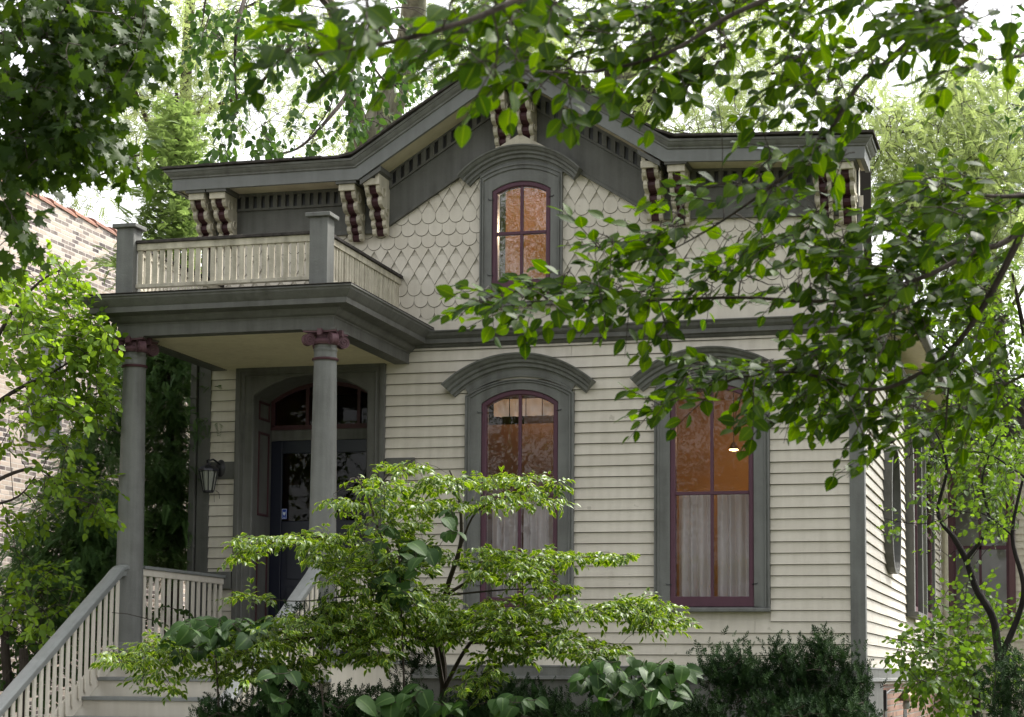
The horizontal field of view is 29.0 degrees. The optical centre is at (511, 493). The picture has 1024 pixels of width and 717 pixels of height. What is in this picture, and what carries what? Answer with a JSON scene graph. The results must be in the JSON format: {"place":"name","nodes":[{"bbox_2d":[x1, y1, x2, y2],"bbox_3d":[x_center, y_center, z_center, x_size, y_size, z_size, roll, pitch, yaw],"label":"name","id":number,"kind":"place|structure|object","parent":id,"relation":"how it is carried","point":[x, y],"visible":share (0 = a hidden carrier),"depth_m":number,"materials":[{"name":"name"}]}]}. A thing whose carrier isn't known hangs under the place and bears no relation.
{"place":"outdoors","nodes":[
{"label":"outdoors","id":0,"kind":"place"},
{"bbox_2d":[0,0,1023,629],"label":"sky","id":1,"kind":"structure","parent":0,"point":[980,10],"materials":[{"name":"white"}]},
{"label":"ground","id":2,"kind":"structure","parent":0,"visible":0},
{"bbox_2d":[0,515,97,716],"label":"garden shrub","id":3,"kind":"object","parent":2,"relation":"on","point":[29,637],"visible":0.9,"depth_m":18.79,"materials":[{"name":"green plant"}]},
{"bbox_2d":[0,239,131,552],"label":"broadleaf tree","id":4,"kind":"object","parent":2,"relation":"on","point":[88,338],"visible":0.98,"depth_m":18.96,"materials":[{"name":"green plant"}]},
{"bbox_2d":[0,365,162,672],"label":"cedar tree","id":5,"kind":"object","parent":2,"relation":"on","point":[93,558],"visible":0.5,"depth_m":20.36,"materials":[{"name":"green plant"}]},
{"bbox_2d":[0,0,180,292],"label":"maple tree","id":6,"kind":"object","parent":2,"relation":"on","point":[68,130],"visible":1,"depth_m":8.99,"materials":[{"name":"green plant"}]},
{"bbox_2d":[0,585,195,716],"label":"garden shrub","id":7,"kind":"object","parent":2,"relation":"on","point":[7,653],"visible":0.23,"depth_m":19.48,"materials":[{"name":"green plant"}]},
{"bbox_2d":[0,181,201,716],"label":"brick building","id":8,"kind":"structure","parent":2,"relation":"on","point":[73,235],"depth_m":26.83,"materials":[{"name":"brick"}]},
{"bbox_2d":[24,329,63,445],"bbox_3d":[-6.324,-1.426,26.725,0.150,1.540,1.000,-1,-5,15],"label":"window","id":9,"kind":"structure","parent":8,"relation":"in","point":[30,438],"depth_m":26.66,"materials":[{"name":"white metal"}]},
{"bbox_2d":[89,86,213,621],"bbox_3d":[-4.516,-0.786,24.924,1.737,9.184,3.079,1,-5,-5],"label":"arborvitae","id":10,"kind":"object","parent":2,"relation":"on","point":[179,145],"visible":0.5,"depth_m":24.96,"materials":[{"name":"green plant"}]},
{"bbox_2d":[96,328,222,657],"bbox_3d":[-3.956,0.627,22.173,1.738,5.878,3.287,1,-5,-12],"label":"cedar tree","id":11,"kind":"object","parent":2,"relation":"on","point":[166,486],"visible":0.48,"depth_m":21.76,"materials":[{"name":"green plant"}]},
{"bbox_2d":[41,0,376,254],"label":"locust tree","id":12,"kind":"object","parent":2,"relation":"on","point":[187,82],"visible":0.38,"depth_m":33.64,"materials":[{"name":"green plant"}]},
{"bbox_2d":[157,616,273,715],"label":"broadleaf vine","id":13,"kind":"object","parent":2,"relation":"on","point":[208,634],"visible":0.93,"depth_m":13.33,"materials":[{"name":"green plant"}]},
{"bbox_2d":[188,589,383,716],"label":"yew shrub","id":14,"kind":"object","parent":2,"relation":"on","point":[306,703],"visible":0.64,"depth_m":13.53,"materials":[{"name":"green plant"}]},
{"bbox_2d":[176,0,484,163],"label":"elm tree","id":15,"kind":"object","parent":2,"relation":"on","point":[362,128],"visible":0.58,"depth_m":22.93,"materials":[{"name":"green plant"}]},
{"bbox_2d":[89,458,702,710],"bbox_3d":[-0.807,1.271,13.940,4.358,3.160,2.580,1,-5,-7],"label":"variegated dogwood","id":16,"kind":"object","parent":2,"relation":"on","point":[443,623],"visible":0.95,"depth_m":13.87,"materials":[{"name":"green plant"}]},
{"bbox_2d":[251,665,548,716],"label":"broadleaf vine","id":17,"kind":"object","parent":2,"relation":"on","point":[502,705],"visible":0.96,"depth_m":13.18,"materials":[{"name":"green plant"}]},
{"bbox_2d":[364,497,466,687],"bbox_3d":[-0.691,1.424,13.771,0.717,2.829,0.849,-1,-5,15],"label":"broadleaf vine","id":18,"kind":"object","parent":2,"relation":"on","point":[432,556],"visible":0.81,"depth_m":13.77,"materials":[{"name":"green plant"}]},
{"bbox_2d":[355,629,555,716],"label":"yew shrub","id":19,"kind":"object","parent":2,"relation":"on","point":[476,711],"visible":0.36,"depth_m":14.07,"materials":[{"name":"green plant"}]},
{"bbox_2d":[0,47,1023,716],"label":"house","id":20,"kind":"structure","parent":2,"relation":"on","point":[296,319],"depth_m":20.20,"materials":[{"name":"beige paint"}]},
{"bbox_2d":[198,458,224,498],"bbox_3d":[-3.188,-0.148,21.045,0.218,0.462,0.307,-4,-7,38],"label":"wall lantern","id":21,"kind":"object","parent":20,"relation":"attached to","point":[209,471],"depth_m":20.96,"materials":[{"name":"grey metal"}]},
{"bbox_2d":[268,439,366,656],"bbox_3d":[-2.004,0.581,21.308,1.276,2.333,0.050,-1,-5,15],"label":"door","id":22,"kind":"structure","parent":20,"relation":"in","point":[285,574],"depth_m":21.41,"materials":[{"name":"black paint"}]},
{"bbox_2d":[492,501,521,596],"bbox_3d":[-0.055,0.603,20.422,0.330,1.060,0.117,-1,-5,15],"label":"curtain","id":23,"kind":"object","parent":20,"relation":"hanging from","point":[504,533],"visible":0.42,"depth_m":20.43,"materials":[{"name":"grey fabric"}]},
{"bbox_2d":[441,352,595,611],"bbox_3d":[0.063,-0.119,20.220,1.600,2.643,0.255,-1,-5,15],"label":"window","id":24,"kind":"structure","parent":20,"relation":"in","point":[476,377],"depth_m":20.29,"materials":[{"name":"grey wood"}]},
{"bbox_2d":[457,144,582,306],"bbox_3d":[0.086,-2.764,20.457,1.314,1.665,0.255,-1,-5,15],"label":"window","id":25,"kind":"structure","parent":20,"relation":"in","point":[501,170],"depth_m":20.52,"materials":[{"name":"grey wood"}]},
{"bbox_2d":[494,398,553,416],"bbox_3d":[0.138,-0.893,20.463,0.690,0.190,0.045,-1,-5,15],"label":"valance","id":26,"kind":"object","parent":20,"relation":"attached to","point":[533,407],"visible":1,"depth_m":20.48,"materials":[{"name":"grey fabric"}]},
{"bbox_2d":[505,188,545,278],"bbox_3d":[0.179,-2.700,20.633,0.510,1.080,0.004,-1,-5,15],"label":"roller blind","id":27,"kind":"object","parent":20,"relation":"attached to","point":[534,215],"visible":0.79,"depth_m":20.64,"materials":[{"name":"brown fabric"}]},
{"bbox_2d":[523,501,552,596],"bbox_3d":[0.305,0.597,20.325,0.366,1.060,0.099,-2,-6,22],"label":"curtain","id":28,"kind":"object","parent":20,"relation":"hanging from","point":[538,529],"visible":0.35,"depth_m":20.36,"materials":[{"name":"grey fabric"}]},
{"bbox_2d":[679,495,709,596],"bbox_3d":[1.844,0.549,19.898,0.350,1.100,0.096,-1,-5,15],"label":"curtain","id":29,"kind":"object","parent":20,"relation":"hanging from","point":[694,545],"visible":0.93,"depth_m":19.91,"materials":[{"name":"grey fabric"}]},
{"bbox_2d":[630,346,787,611],"bbox_3d":[1.976,-0.148,19.690,1.600,2.633,0.255,-1,-5,15],"label":"window","id":30,"kind":"structure","parent":20,"relation":"in","point":[665,453],"depth_m":19.72,"materials":[{"name":"grey wood"}]},
{"bbox_2d":[717,494,748,595],"bbox_3d":[2.224,0.542,19.792,0.360,1.100,0.096,-1,-5,15],"label":"curtain","id":31,"kind":"object","parent":20,"relation":"hanging from","point":[733,539],"visible":0.89,"depth_m":19.80,"materials":[{"name":"grey fabric"}]},
{"bbox_2d":[729,393,738,450],"bbox_3d":[2.593,-0.880,23.199,0.120,0.750,0.118,-1,-5,15],"label":"pendant lamp","id":32,"kind":"object","parent":20,"relation":"hanging from","point":[733,446],"visible":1,"depth_m":23.15,"materials":[{"name":"gold metal"}]},
{"bbox_2d":[882,445,901,573],"bbox_3d":[4.239,0.179,22.121,0.110,1.430,1.300,-1,-5,15],"label":"window","id":33,"kind":"structure","parent":20,"relation":"in","point":[892,478],"depth_m":21.68,"materials":[{"name":"grey paint"}]},
{"bbox_2d":[883,688,911,710],"bbox_3d":[4.238,2.247,21.726,0.233,0.240,0.936,-2,-6,24],"label":"gooseneck lamp","id":34,"kind":"object","parent":20,"relation":"attached to","point":[906,704],"visible":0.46,"depth_m":21.93,"materials":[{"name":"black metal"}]},
{"bbox_2d":[905,423,927,619],"bbox_3d":[5.154,0.368,25.262,0.150,2.430,1.710,-1,-5,15],"label":"window","id":35,"kind":"structure","parent":20,"relation":"in","point":[914,532],"depth_m":24.54,"materials":[{"name":"grey paint"}]},
{"bbox_2d":[921,446,939,624],"bbox_3d":[5.880,0.611,27.903,0.130,2.430,2.010,-1,-5,15],"label":"window","id":36,"kind":"structure","parent":20,"relation":"in","point":[929,574],"depth_m":28.28,"materials":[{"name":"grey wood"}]},
{"bbox_2d":[202,0,1023,491],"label":"street tree","id":37,"kind":"object","parent":2,"relation":"on","point":[922,28],"visible":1,"depth_m":6.69,"materials":[{"name":"green plant"}]},
{"bbox_2d":[362,0,869,132],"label":"locust tree","id":38,"kind":"object","parent":2,"relation":"on","point":[735,108],"visible":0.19,"depth_m":32.34,"materials":[{"name":"green plant"}]},
{"bbox_2d":[483,625,751,716],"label":"yew shrub","id":39,"kind":"object","parent":2,"relation":"on","point":[563,708],"visible":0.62,"depth_m":13.66,"materials":[{"name":"green plant"}]},
{"bbox_2d":[567,656,702,716],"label":"shrub","id":40,"kind":"object","parent":2,"relation":"on","point":[652,687],"visible":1,"depth_m":13.21,"materials":[{"name":"green plant"}]},
{"bbox_2d":[702,621,892,716],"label":"yew shrub","id":41,"kind":"object","parent":2,"relation":"on","point":[803,674],"visible":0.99,"depth_m":13.50,"materials":[{"name":"green plant"}]},
{"bbox_2d":[779,14,1023,375],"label":"locust tree","id":42,"kind":"object","parent":2,"relation":"on","point":[969,130],"visible":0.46,"depth_m":30.72,"materials":[{"name":"green plant"}]},
{"bbox_2d":[813,332,1023,714],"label":"crabapple tree","id":43,"kind":"object","parent":2,"relation":"on","point":[998,491],"visible":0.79,"depth_m":15.39,"materials":[{"name":"green plant"}]},
{"bbox_2d":[873,568,1023,716],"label":"garden shrub","id":44,"kind":"object","parent":2,"relation":"on","point":[961,669],"visible":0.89,"depth_m":17.28,"materials":[{"name":"green plant"}]},
{"bbox_2d":[888,226,1023,543],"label":"broadleaf tree","id":45,"kind":"object","parent":2,"relation":"on","point":[987,312],"visible":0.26,"depth_m":28.28,"materials":[{"name":"green plant"}]},
{"bbox_2d":[955,1,1023,268],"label":"broadleaf tree","id":46,"kind":"object","parent":2,"relation":"on","point":[995,69],"visible":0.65,"depth_m":23.83,"materials":[{"name":"green plant"}]},
{"bbox_2d":[967,629,1023,716],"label":"yew shrub","id":47,"kind":"object","parent":2,"relation":"on","point":[1012,674],"visible":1,"depth_m":13.19,"materials":[{"name":"green plant"}]}
]}

